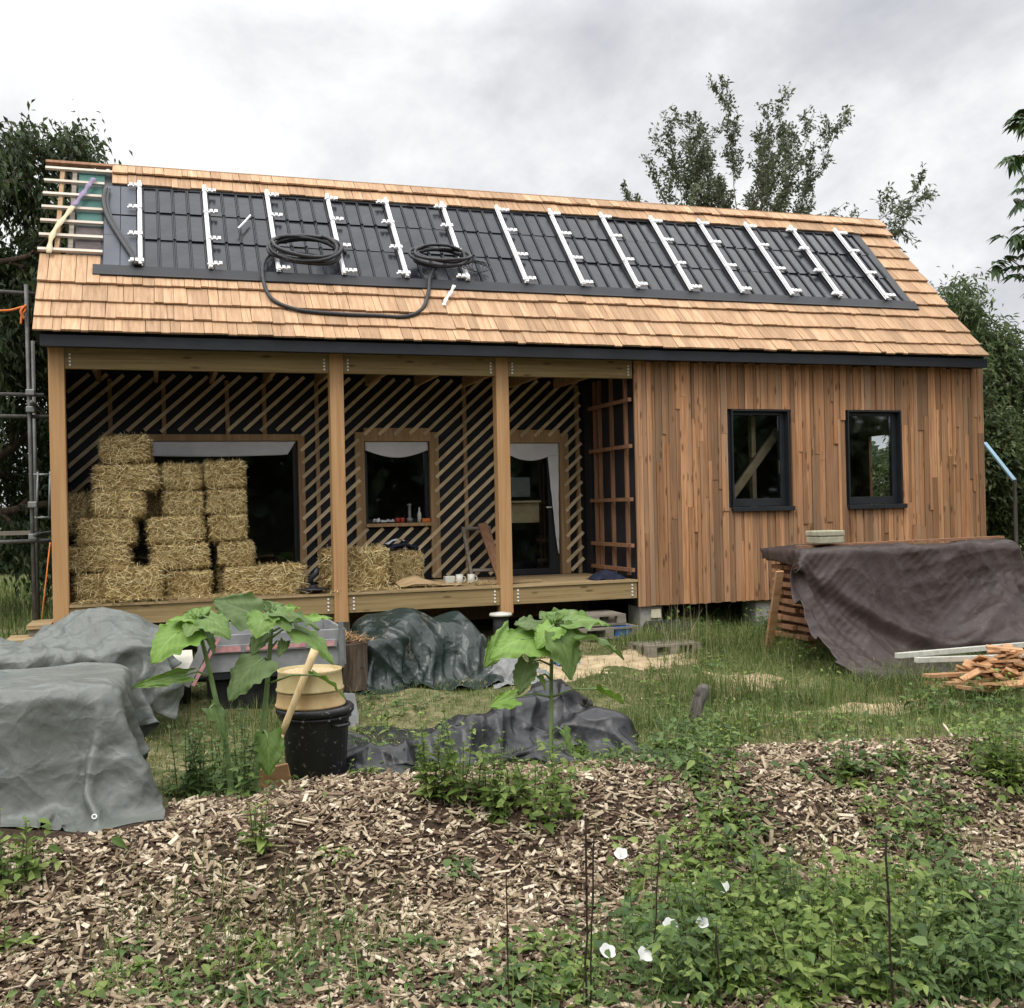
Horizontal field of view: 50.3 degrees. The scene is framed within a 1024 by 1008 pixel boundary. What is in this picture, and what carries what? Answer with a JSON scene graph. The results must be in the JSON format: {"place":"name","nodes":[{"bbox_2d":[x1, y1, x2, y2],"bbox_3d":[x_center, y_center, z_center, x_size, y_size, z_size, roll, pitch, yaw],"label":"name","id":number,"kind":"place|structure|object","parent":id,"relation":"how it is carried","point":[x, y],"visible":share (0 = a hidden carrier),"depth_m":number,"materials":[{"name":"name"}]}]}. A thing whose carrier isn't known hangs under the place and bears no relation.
{"place":"outdoors","nodes":[
{"label":"outdoors","id":0,"kind":"place"},
{"bbox_2d":[0,574,52,638],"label":"field grass","id":1,"kind":"structure","parent":0,"point":[9,605],"depth_m":16.67,"materials":[{"name":"plant"}]},
{"bbox_2d":[0,537,1023,1007],"bbox_3d":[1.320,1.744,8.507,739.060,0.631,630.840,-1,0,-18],"label":"ground","id":2,"kind":"structure","parent":0,"point":[486,629],"depth_m":5.84,"materials":[{"name":"plant"}]},
{"bbox_2d":[0,920,39,954],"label":"weed clump","id":3,"kind":"object","parent":2,"relation":"on","point":[25,938],"visible":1,"depth_m":4.72,"materials":[{"name":"green plant"}]},
{"bbox_2d":[0,284,51,619],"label":"scaffold","id":4,"kind":"object","parent":2,"relation":"on","point":[33,533],"visible":0.88,"depth_m":10.89,"materials":[{"name":"metal"}]},
{"bbox_2d":[0,220,51,585],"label":"drooping tree","id":5,"kind":"object","parent":2,"relation":"on","point":[14,459],"visible":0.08,"depth_m":17.44,"materials":[{"name":"green plant"}]},
{"bbox_2d":[7,619,52,641],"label":"wooden steps","id":6,"kind":"structure","parent":2,"relation":"on","point":[33,627],"depth_m":10.37,"materials":[{"name":"brown wood"}]},
{"bbox_2d":[0,99,132,616],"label":"drooping tree","id":7,"kind":"object","parent":2,"relation":"on","point":[19,171],"visible":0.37,"depth_m":16.12,"materials":[{"name":"green plant"}]},
{"bbox_2d":[0,662,164,832],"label":"grey tarpaulin","id":8,"kind":"object","parent":2,"relation":"on","point":[74,749],"visible":0.99,"depth_m":5.94,"materials":[{"name":"plastic"}]},
{"bbox_2d":[0,607,184,719],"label":"grey tarpaulin","id":9,"kind":"object","parent":2,"relation":"on","point":[107,635],"visible":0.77,"depth_m":8.04,"materials":[{"name":"plastic"}]},
{"bbox_2d":[132,606,233,795],"bbox_3d":[-1.812,1.159,6.190,0.390,1.121,0.537,-1,0,33],"label":"sunflower","id":10,"kind":"object","parent":2,"relation":"on","point":[176,635],"visible":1,"depth_m":6.19,"materials":[{"name":"green plant"}]},
{"bbox_2d":[18,819,352,964],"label":"long grass","id":11,"kind":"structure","parent":2,"relation":"on","point":[198,889],"depth_m":5.02,"materials":[{"name":"plant"}]},
{"bbox_2d":[163,708,262,797],"bbox_3d":[-1.830,1.544,6.617,0.558,0.652,1.350,-1,0,-18],"label":"weed clump","id":12,"kind":"object","parent":2,"relation":"on","point":[194,782],"visible":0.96,"depth_m":6.82,"materials":[{"name":"green plant"}]},
{"bbox_2d":[173,619,363,708],"bbox_3d":[-2.129,1.373,9.451,1.610,0.740,1.185,-1,0,-18],"label":"trailer","id":13,"kind":"object","parent":2,"relation":"on","point":[223,658],"visible":0.38,"depth_m":9.01,"materials":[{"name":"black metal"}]},
{"bbox_2d":[249,763,291,787],"bbox_3d":[-1.472,1.704,6.681,0.266,0.233,0.056,-1,0,-6],"label":"wood block","id":14,"kind":"object","parent":2,"relation":"on","point":[281,771],"depth_m":6.67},
{"bbox_2d":[213,592,345,787],"bbox_3d":[-1.354,1.120,6.404,0.742,1.204,0.434,-1,0,-18],"label":"sunflower","id":15,"kind":"object","parent":2,"relation":"on","point":[241,612],"visible":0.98,"depth_m":6.34,"materials":[{"name":"green plant"}]},
{"bbox_2d":[0,838,582,1007],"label":"long grass","id":16,"kind":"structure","parent":2,"relation":"on","point":[261,951],"depth_m":4.72,"materials":[{"name":"plant"}]},
{"bbox_2d":[281,648,318,738],"bbox_3d":[-1.411,1.346,6.892,0.453,0.860,0.057,-1,0,-38],"label":"tool handle","id":17,"kind":"object","parent":2,"relation":"on","point":[311,659],"visible":0.66,"depth_m":6.92,"materials":[{"name":"brown wood"}]},
{"bbox_2d":[155,685,448,754],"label":"long grass","id":18,"kind":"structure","parent":2,"relation":"on","point":[258,715],"depth_m":8.53,"materials":[{"name":"plant"}]},
{"bbox_2d":[276,699,353,780],"bbox_3d":[-1.298,1.583,7.219,0.512,0.515,0.512,-1,0,-18],"label":"dustbin","id":19,"kind":"object","parent":2,"relation":"on","point":[316,743],"visible":0.64,"depth_m":7.03,"materials":[{"name":"black plastic"}]},
{"bbox_2d":[275,689,345,710],"bbox_3d":[-1.333,1.276,7.211,0.460,0.100,0.460,-1,0,-18],"label":"garden sieve","id":20,"kind":"object","parent":19,"relation":"on","point":[315,702],"visible":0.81,"depth_m":7.03,"materials":[{"name":"wood"}]},
{"bbox_2d":[276,664,343,694],"bbox_3d":[-1.335,1.157,7.211,0.446,0.135,0.446,-1,0,-18],"label":"garden sieve","id":21,"kind":"object","parent":20,"relation":"on","point":[312,686],"visible":0.72,"depth_m":7.06,"materials":[{"name":"yellow wood"}]},
{"bbox_2d":[342,630,385,691],"bbox_3d":[-1.429,1.363,9.568,0.625,0.504,0.566,-1,0,-18],"label":"log stump","id":22,"kind":"object","parent":2,"relation":"on","point":[354,675],"visible":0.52,"depth_m":9.42,"materials":[{"name":"brown wood"}]},
{"bbox_2d":[344,608,508,694],"bbox_3d":[-0.852,1.317,10.278,1.714,0.708,1.526,-1,0,-18],"label":"green tarpaulin","id":23,"kind":"object","parent":2,"relation":"on","point":[414,645],"visible":0.72,"depth_m":9.95,"materials":[{"name":"plastic"}]},
{"bbox_2d":[410,704,478,806],"bbox_3d":[-0.378,1.393,6.017,0.382,0.541,0.367,-1,0,-18],"label":"weed clump","id":24,"kind":"object","parent":2,"relation":"on","point":[427,789],"visible":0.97,"depth_m":5.96,"materials":[{"name":"green plant"}]},
{"bbox_2d":[0,441,889,574],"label":"treeline","id":25,"kind":"object","parent":2,"relation":"on","point":[9,566],"visible":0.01,"depth_m":30.17,"materials":[{"name":"green plant"}]},
{"bbox_2d":[346,679,664,775],"bbox_3d":[-0.201,1.609,7.963,2.491,0.457,1.625,-1,0,-18],"label":"black groundsheet","id":26,"kind":"object","parent":2,"relation":"on","point":[590,724],"visible":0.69,"depth_m":7.89,"materials":[{"name":"plastic"}]},
{"bbox_2d":[32,159,989,631],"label":"timber house","id":27,"kind":"structure","parent":2,"relation":"on","point":[710,401],"depth_m":12.85,"materials":[{"name":"brown wood"}]},
{"bbox_2d":[46,177,95,252],"bbox_3d":[-4.692,-3.086,11.588,0.102,1.088,1.078,-1,0,5],"label":"lashing strap","id":28,"kind":"object","parent":27,"relation":"attached to","point":[60,222],"visible":1,"depth_m":11.52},
{"bbox_2d":[70,570,111,602],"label":"straw bale","id":29,"kind":"object","parent":27,"relation":"on","point":[87,585],"visible":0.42,"depth_m":10.89},
{"bbox_2d":[69,543,135,575],"bbox_3d":[-4.219,0.567,11.195,0.718,0.416,0.617,-2,-2,-14],"label":"straw bale","id":30,"kind":"object","parent":29,"relation":"on","point":[98,559],"visible":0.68,"depth_m":10.96},
{"bbox_2d":[68,490,91,542],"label":"straw bale","id":31,"kind":"object","parent":30,"relation":"on","point":[78,506],"visible":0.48,"depth_m":11.14},
{"bbox_2d":[72,516,139,548],"bbox_3d":[-4.172,0.285,11.229,0.681,0.420,0.611,0,-1,-19],"label":"straw bale","id":32,"kind":"object","parent":30,"relation":"on","point":[90,531],"visible":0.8,"depth_m":11.00},
{"bbox_2d":[87,488,148,522],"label":"straw bale","id":33,"kind":"object","parent":32,"relation":"on","point":[119,504],"visible":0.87,"depth_m":11.04},
{"bbox_2d":[89,461,163,495],"bbox_3d":[-3.986,-0.261,11.304,0.764,0.423,0.593,-2,1,-16],"label":"straw bale","id":34,"kind":"object","parent":33,"relation":"on","point":[135,477],"visible":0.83,"depth_m":11.09},
{"bbox_2d":[96,432,155,464],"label":"straw bale","id":35,"kind":"object","parent":34,"relation":"on","point":[114,449],"visible":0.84,"depth_m":11.13},
{"bbox_2d":[101,186,140,266],"bbox_3d":[-4.189,-2.964,11.585,0.160,1.079,1.069,-1,0,-36],"label":"black conduit","id":36,"kind":"object","parent":27,"relation":"attached to","point":[113,224],"visible":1,"depth_m":11.57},
{"bbox_2d":[104,560,165,601],"bbox_3d":[-3.812,0.814,11.031,0.615,0.490,0.553,0,-2,-18],"label":"straw bale","id":37,"kind":"object","parent":27,"relation":"on","point":[135,582],"visible":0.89,"depth_m":10.83},
{"bbox_2d":[163,567,214,597],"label":"straw bale","id":38,"kind":"object","parent":27,"relation":"on","point":[188,581],"visible":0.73,"depth_m":11.28},
{"bbox_2d":[147,539,212,572],"bbox_3d":[-3.501,0.559,11.481,0.684,0.423,0.605,-3,-1,-20],"label":"straw bale","id":39,"kind":"object","parent":38,"relation":"on","point":[181,556],"visible":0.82,"depth_m":11.27},
{"bbox_2d":[142,513,207,546],"bbox_3d":[-3.540,0.267,11.485,0.675,0.420,0.587,-3,1,-18],"label":"straw bale","id":40,"kind":"object","parent":39,"relation":"on","point":[172,530],"visible":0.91,"depth_m":11.27},
{"bbox_2d":[137,490,162,525],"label":"straw bale","id":41,"kind":"object","parent":40,"relation":"on","point":[154,504],"visible":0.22,"depth_m":11.53},
{"bbox_2d":[159,489,206,516],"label":"straw bale","id":42,"kind":"object","parent":40,"relation":"on","point":[181,503],"visible":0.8,"depth_m":11.36},
{"bbox_2d":[159,461,204,492],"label":"straw bale","id":43,"kind":"object","parent":42,"relation":"on","point":[178,476],"visible":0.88,"depth_m":11.36},
{"bbox_2d":[152,441,295,456],"bbox_3d":[-3.437,-0.630,12.508,1.900,0.177,0.036,-1,0,-18],"label":"dust sheet","id":44,"kind":"object","parent":27,"relation":"attached to","point":[209,448],"visible":0.86,"depth_m":12.54,"materials":[{"name":"fabric"}]},
{"bbox_2d":[163,441,298,588],"bbox_3d":[-3.449,0.123,12.592,1.936,1.686,0.060,-1,0,-18],"label":"porch window","id":45,"kind":"structure","parent":27,"relation":"in","point":[294,449],"depth_m":12.86,"materials":[{"name":"black metal"}]},
{"bbox_2d":[211,565,252,593],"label":"straw bale","id":46,"kind":"object","parent":27,"relation":"on","point":[217,572],"visible":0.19,"depth_m":11.64},
{"bbox_2d":[213,537,256,568],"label":"straw bale","id":47,"kind":"object","parent":46,"relation":"on","point":[229,553],"visible":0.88,"depth_m":11.50},
{"bbox_2d":[205,513,249,545],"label":"straw bale","id":48,"kind":"object","parent":47,"relation":"on","point":[230,527],"visible":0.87,"depth_m":11.47},
{"bbox_2d":[204,487,247,516],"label":"straw bale","id":49,"kind":"object","parent":48,"relation":"on","point":[226,501],"visible":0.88,"depth_m":11.49},
{"bbox_2d":[201,457,247,489],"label":"straw bale","id":50,"kind":"object","parent":49,"relation":"on","point":[224,474],"visible":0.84,"depth_m":11.50},
{"bbox_2d":[220,559,309,594],"bbox_3d":[-2.613,0.807,11.551,0.956,0.434,0.492,-3,1,-17],"label":"straw bale","id":51,"kind":"object","parent":27,"relation":"on","point":[272,577],"visible":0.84,"depth_m":11.38},
{"bbox_2d":[70,578,532,605],"bbox_3d":[-2.130,0.916,11.777,4.965,0.096,1.095,-1,0,-18],"label":"loose straw","id":52,"kind":"object","parent":27,"relation":"on","point":[165,598],"visible":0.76,"depth_m":11.16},
{"bbox_2d":[316,541,392,590],"bbox_3d":[-1.726,0.707,11.958,0.836,0.660,0.518,-2,0,-20],"label":"straw bale","id":53,"kind":"object","parent":27,"relation":"on","point":[367,566],"visible":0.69,"depth_m":11.81},
{"bbox_2d":[260,233,491,318],"bbox_3d":[-1.422,-2.478,11.948,2.618,1.036,0.850,-1,0,-18],"label":"coiled hose","id":54,"kind":"object","parent":27,"relation":"on","point":[336,245],"visible":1,"depth_m":11.90,"materials":[{"name":"rubber"}]},
{"bbox_2d":[365,442,427,457],"bbox_3d":[-1.392,-0.656,13.181,0.776,0.192,0.028,-1,0,-18],"label":"dust sheet","id":55,"kind":"object","parent":27,"relation":"attached to","point":[396,449],"visible":1,"depth_m":13.18,"materials":[{"name":"fabric"}]},
{"bbox_2d":[364,442,428,523],"bbox_3d":[-1.411,-0.262,13.265,0.799,0.981,0.060,-1,0,-18],"label":"porch window","id":56,"kind":"structure","parent":27,"relation":"in","point":[425,454],"depth_m":13.35,"materials":[{"name":"black metal"}]},
{"bbox_2d":[388,547,424,584],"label":"straw bale","id":57,"kind":"object","parent":27,"relation":"on","point":[406,562],"visible":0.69,"depth_m":12.39},
{"bbox_2d":[394,575,462,586],"bbox_3d":[-0.914,0.849,12.037,0.722,0.118,0.305,-1,0,-18],"label":"cardboard sheet","id":58,"kind":"object","parent":27,"relation":"on","point":[411,580],"visible":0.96,"depth_m":11.98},
{"bbox_2d":[478,522,496,578],"bbox_3d":[-0.240,0.564,13.107,0.122,0.690,0.440,-1,0,-36],"label":"board","id":59,"kind":"object","parent":27,"relation":"on","point":[487,538],"visible":0.57,"depth_m":13.14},
{"bbox_2d":[510,443,558,460],"bbox_3d":[0.245,-0.655,13.717,0.730,0.221,0.029,-1,0,-18],"label":"dust sheet","id":60,"kind":"object","parent":27,"relation":"attached to","point":[530,451],"visible":0.89,"depth_m":13.72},
{"bbox_2d":[513,457,559,574],"bbox_3d":[0.239,0.061,13.773,0.741,1.656,0.114,-1,0,-18],"label":"porch door","id":61,"kind":"structure","parent":27,"relation":"in","point":[553,555],"depth_m":13.85,"materials":[{"name":"black metal"}]},
{"bbox_2d":[548,455,559,553],"bbox_3d":[0.529,-0.046,13.811,0.156,1.351,0.019,-1,0,-18],"label":"dust sheet","id":62,"kind":"object","parent":27,"relation":"hanging from","point":[553,462],"visible":1,"depth_m":13.82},
{"bbox_2d":[729,409,794,511],"bbox_3d":[2.950,-0.519,13.022,0.832,1.207,0.211,-1,0,-18],"label":"window","id":63,"kind":"structure","parent":27,"relation":"in","point":[783,434],"depth_m":13.08,"materials":[{"name":"black metal"}]},
{"bbox_2d":[845,410,907,508],"bbox_3d":[4.472,-0.549,13.522,0.834,1.211,0.211,-1,0,-18],"label":"window","id":64,"kind":"structure","parent":27,"relation":"in","point":[894,417],"depth_m":13.58,"materials":[{"name":"black metal"}]},
{"bbox_2d":[0,722,1023,1007],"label":"wood chips","id":65,"kind":"object","parent":2,"relation":"on","point":[308,813],"visible":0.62,"depth_m":5.41,"materials":[{"name":"wood"}]},
{"bbox_2d":[0,808,126,922],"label":"weed clump","id":66,"kind":"object","parent":65,"relation":"on","point":[31,867],"visible":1,"depth_m":5.09,"materials":[{"name":"green plant"}]},
{"bbox_2d":[236,799,281,855],"bbox_3d":[-1.272,1.597,5.411,0.230,0.281,0.200,-1,0,24],"label":"weed clump","id":67,"kind":"object","parent":65,"relation":"on","point":[260,843],"visible":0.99,"depth_m":5.39,"materials":[{"name":"green plant"}]},
{"bbox_2d":[402,721,593,851],"bbox_3d":[-0.054,1.534,6.017,1.009,0.590,0.844,-1,0,-18],"label":"weed clump","id":68,"kind":"object","parent":65,"relation":"on","point":[498,799],"visible":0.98,"depth_m":5.97,"materials":[{"name":"green plant"}]},
{"bbox_2d":[0,603,1023,1007],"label":"weeds","id":69,"kind":"object","parent":2,"relation":"on","point":[823,945],"visible":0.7,"depth_m":4.89,"materials":[{"name":"green plant"}]},
{"bbox_2d":[488,658,554,688],"bbox_3d":[0.029,1.506,10.128,0.642,0.267,0.773,-1,0,-18],"label":"plastic sheet","id":70,"kind":"object","parent":2,"relation":"on","point":[504,667],"visible":0.51,"depth_m":9.96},
{"bbox_2d":[484,607,623,756],"bbox_3d":[0.270,1.207,6.884,0.919,1.069,0.491,-1,0,-18],"label":"sunflower","id":71,"kind":"object","parent":2,"relation":"on","point":[555,643],"visible":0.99,"depth_m":6.78,"materials":[{"name":"green plant"}]},
{"bbox_2d":[537,663,612,681],"bbox_3d":[0.462,1.576,10.295,1.035,0.122,0.724,-1,0,-18],"label":"sawdust","id":72,"kind":"object","parent":2,"relation":"on","point":[558,672],"visible":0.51,"depth_m":10.21},
{"bbox_2d":[145,615,1023,806],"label":"grass","id":73,"kind":"structure","parent":2,"relation":"on","point":[880,719],"depth_m":9.22,"materials":[{"name":"plant"}]},
{"bbox_2d":[584,815,587,1005],"bbox_3d":[0.295,1.645,4.344,0.025,0.808,0.013,-1,0,-18],"label":"rusty rod","id":74,"kind":"object","parent":2,"relation":"on","point":[586,889],"visible":1,"depth_m":4.34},
{"bbox_2d":[557,623,640,640],"bbox_3d":[0.961,1.414,12.165,0.750,0.120,0.590,-1,0,-21],"label":"pallet","id":75,"kind":"object","parent":2,"relation":"on","point":[597,629],"visible":0.32,"depth_m":11.92,"materials":[{"name":"grey wood"}]},
{"bbox_2d":[557,609,625,626],"bbox_3d":[0.831,1.282,12.230,0.720,0.120,0.590,-1,0,-16],"label":"pallet","id":76,"kind":"object","parent":75,"relation":"on","point":[608,616],"visible":0.37,"depth_m":12.07,"materials":[{"name":"grey wood"}]},
{"bbox_2d":[537,649,703,669],"bbox_3d":[1.018,1.552,10.763,1.725,0.122,0.863,-1,0,-18],"label":"sawdust","id":77,"kind":"object","parent":2,"relation":"on","point":[597,662],"visible":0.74,"depth_m":10.68},
{"bbox_2d":[530,686,713,736],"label":"long grass","id":78,"kind":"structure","parent":2,"relation":"on","point":[642,717],"depth_m":8.63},
{"bbox_2d":[628,638,700,657],"bbox_3d":[1.566,1.476,11.186,0.620,0.120,0.410,-1,0,-23],"label":"pallet","id":79,"kind":"object","parent":2,"relation":"on","point":[646,646],"visible":0.59,"depth_m":11.03,"materials":[{"name":"grey wood"}]},
{"bbox_2d":[604,612,750,659],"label":"long grass","id":80,"kind":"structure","parent":2,"relation":"on","point":[652,636],"depth_m":11.27,"materials":[{"name":"plant"}]},
{"bbox_2d":[354,754,1023,1007],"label":"long grass","id":81,"kind":"structure","parent":2,"relation":"on","point":[657,996],"depth_m":5.03,"materials":[{"name":"plant"}]},
{"bbox_2d":[602,601,780,624],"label":"long grass","id":82,"kind":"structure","parent":2,"relation":"on","point":[709,616],"depth_m":13.40,"materials":[{"name":"plant"}]},
{"bbox_2d":[688,683,709,723],"bbox_3d":[1.479,1.601,8.673,0.193,0.349,0.131,-1,0,-18],"label":"tree stump","id":83,"kind":"object","parent":2,"relation":"on","point":[701,695],"visible":0.81,"depth_m":8.63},
{"bbox_2d":[614,641,831,718],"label":"long grass","id":84,"kind":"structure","parent":2,"relation":"on","point":[729,684],"depth_m":9.52,"materials":[{"name":"plant"}]},
{"bbox_2d":[638,72,850,215],"bbox_3d":[4.235,-3.846,22.310,6.301,10.702,3.834,-1,0,-56],"label":"open crowned tree","id":85,"kind":"object","parent":2,"relation":"on","point":[704,163],"visible":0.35,"depth_m":22.55,"materials":[{"name":"green plant"}]},
{"bbox_2d":[575,689,926,758],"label":"long grass","id":86,"kind":"structure","parent":2,"relation":"on","point":[762,716],"depth_m":8.44,"materials":[{"name":"plant"}]},
{"bbox_2d":[648,105,854,214],"bbox_3d":[5.382,-3.467,24.352,4.999,9.896,6.854,-1,0,29],"label":"open crowned tree","id":87,"kind":"object","parent":2,"relation":"on","point":[807,187],"visible":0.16,"depth_m":22.85,"materials":[{"name":"green plant"}]},
{"bbox_2d":[764,570,783,651],"bbox_3d":[2.653,1.104,11.061,0.087,0.874,0.345,-1,0,-13],"label":"prop board","id":88,"kind":"object","parent":2,"relation":"on","point":[775,601],"visible":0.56,"depth_m":11.03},
{"bbox_2d":[674,617,891,675],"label":"long grass","id":89,"kind":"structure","parent":2,"relation":"on","point":[757,637],"depth_m":11.06,"materials":[{"name":"plant"}]},
{"bbox_2d":[766,559,825,648],"bbox_3d":[4.123,0.990,11.770,2.720,0.925,0.680,-1,0,-18],"label":"timber stack","id":90,"kind":"object","parent":2,"relation":"on","point":[791,617],"visible":0.2,"depth_m":11.39,"materials":[{"name":"wood"}]},
{"bbox_2d":[760,539,1023,682],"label":"brown tarpaulin","id":91,"kind":"object","parent":90,"relation":"on","point":[854,599],"visible":0.87,"depth_m":11.20,"materials":[{"name":"fabric"}]},
{"bbox_2d":[805,530,844,543],"bbox_3d":[3.301,0.347,11.508,0.310,0.135,0.270,-1,0,-18],"label":"concrete block","id":92,"kind":"object","parent":91,"relation":"on","point":[824,536],"depth_m":11.40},
{"bbox_2d":[795,536,1004,547],"bbox_3d":[4.265,0.412,11.896,2.650,0.053,0.090,-1,0,-18],"label":"plank","id":93,"kind":"object","parent":91,"relation":"on","point":[921,540],"visible":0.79,"depth_m":11.89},
{"bbox_2d":[749,661,929,710],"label":"long grass","id":94,"kind":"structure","parent":2,"relation":"on","point":[838,690],"depth_m":9.49,"materials":[{"name":"plant"}]},
{"bbox_2d":[827,737,873,790],"bbox_3d":[1.971,1.495,6.341,0.299,0.296,0.304,-1,0,-18],"label":"weed clump","id":95,"kind":"object","parent":2,"relation":"on","point":[848,776],"visible":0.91,"depth_m":6.32,"materials":[{"name":"green plant"}]},
{"bbox_2d":[745,697,983,718],"bbox_3d":[2.972,1.718,9.130,2.391,0.083,0.398,-1,0,-18],"label":"sawdust","id":96,"kind":"object","parent":2,"relation":"on","point":[865,704],"visible":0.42,"depth_m":9.15},
{"bbox_2d":[796,162,958,296],"bbox_3d":[7.444,-2.926,23.938,3.838,8.725,5.505,-1,0,-52],"label":"open crowned tree","id":97,"kind":"object","parent":2,"relation":"on","point":[898,232],"visible":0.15,"depth_m":23.19,"materials":[{"name":"green plant"}]},
{"bbox_2d":[885,835,893,1004],"bbox_3d":[1.473,1.653,4.259,0.026,0.720,0.013,-1,0,-18],"label":"rusty rod","id":98,"kind":"object","parent":2,"relation":"on","point":[889,923],"visible":1,"depth_m":4.25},
{"bbox_2d":[835,657,985,696],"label":"long grass","id":99,"kind":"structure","parent":2,"relation":"on","point":[921,679],"depth_m":9.78,"materials":[{"name":"plant"}]},
{"bbox_2d":[872,355,1023,559],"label":"shrub","id":100,"kind":"object","parent":2,"relation":"on","point":[1000,435],"visible":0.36,"depth_m":16.94,"materials":[{"name":"green plant"}]},
{"bbox_2d":[873,266,1023,555],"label":"willow","id":101,"kind":"object","parent":2,"relation":"on","point":[1002,347],"visible":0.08,"depth_m":19.33,"materials":[{"name":"green plant"}]},
{"bbox_2d":[895,642,1023,658],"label":"pale pole","id":102,"kind":"object","parent":2,"relation":"on","point":[922,653],"visible":0.85,"depth_m":10.28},
{"bbox_2d":[925,644,1023,689],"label":"offcut heap","id":103,"kind":"object","parent":2,"relation":"on","point":[1007,658],"visible":0.82,"depth_m":9.77,"materials":[{"name":"wood"}]},
{"bbox_2d":[914,654,1023,662],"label":"pale pole","id":104,"kind":"object","parent":103,"relation":"on","point":[934,659],"visible":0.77,"depth_m":10.11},
{"bbox_2d":[977,713,1023,787],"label":"weed clump","id":105,"kind":"object","parent":2,"relation":"on","point":[996,752],"visible":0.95,"depth_m":6.43,"materials":[{"name":"green plant"}]},
{"bbox_2d":[984,442,1018,544],"bbox_3d":[6.828,0.235,15.223,0.068,2.259,0.985,-1,0,2],"label":"downpipe","id":106,"kind":"object","parent":2,"relation":"on","point":[1001,464],"visible":0.68,"depth_m":14.76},
{"bbox_2d":[986,109,1023,298],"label":"chestnut tree","id":107,"kind":"object","parent":2,"relation":"on","point":[1014,162],"visible":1,"depth_m":12.72,"materials":[{"name":"green plant"}]},
{"bbox_2d":[0,0,1023,507],"label":"sky","id":108,"kind":"structure","parent":0,"point":[562,98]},
{"bbox_2d":[835,671,1023,716],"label":"long grass","id":109,"kind":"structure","parent":0,"point":[964,696],"depth_m":9.37,"materials":[{"name":"plant"}]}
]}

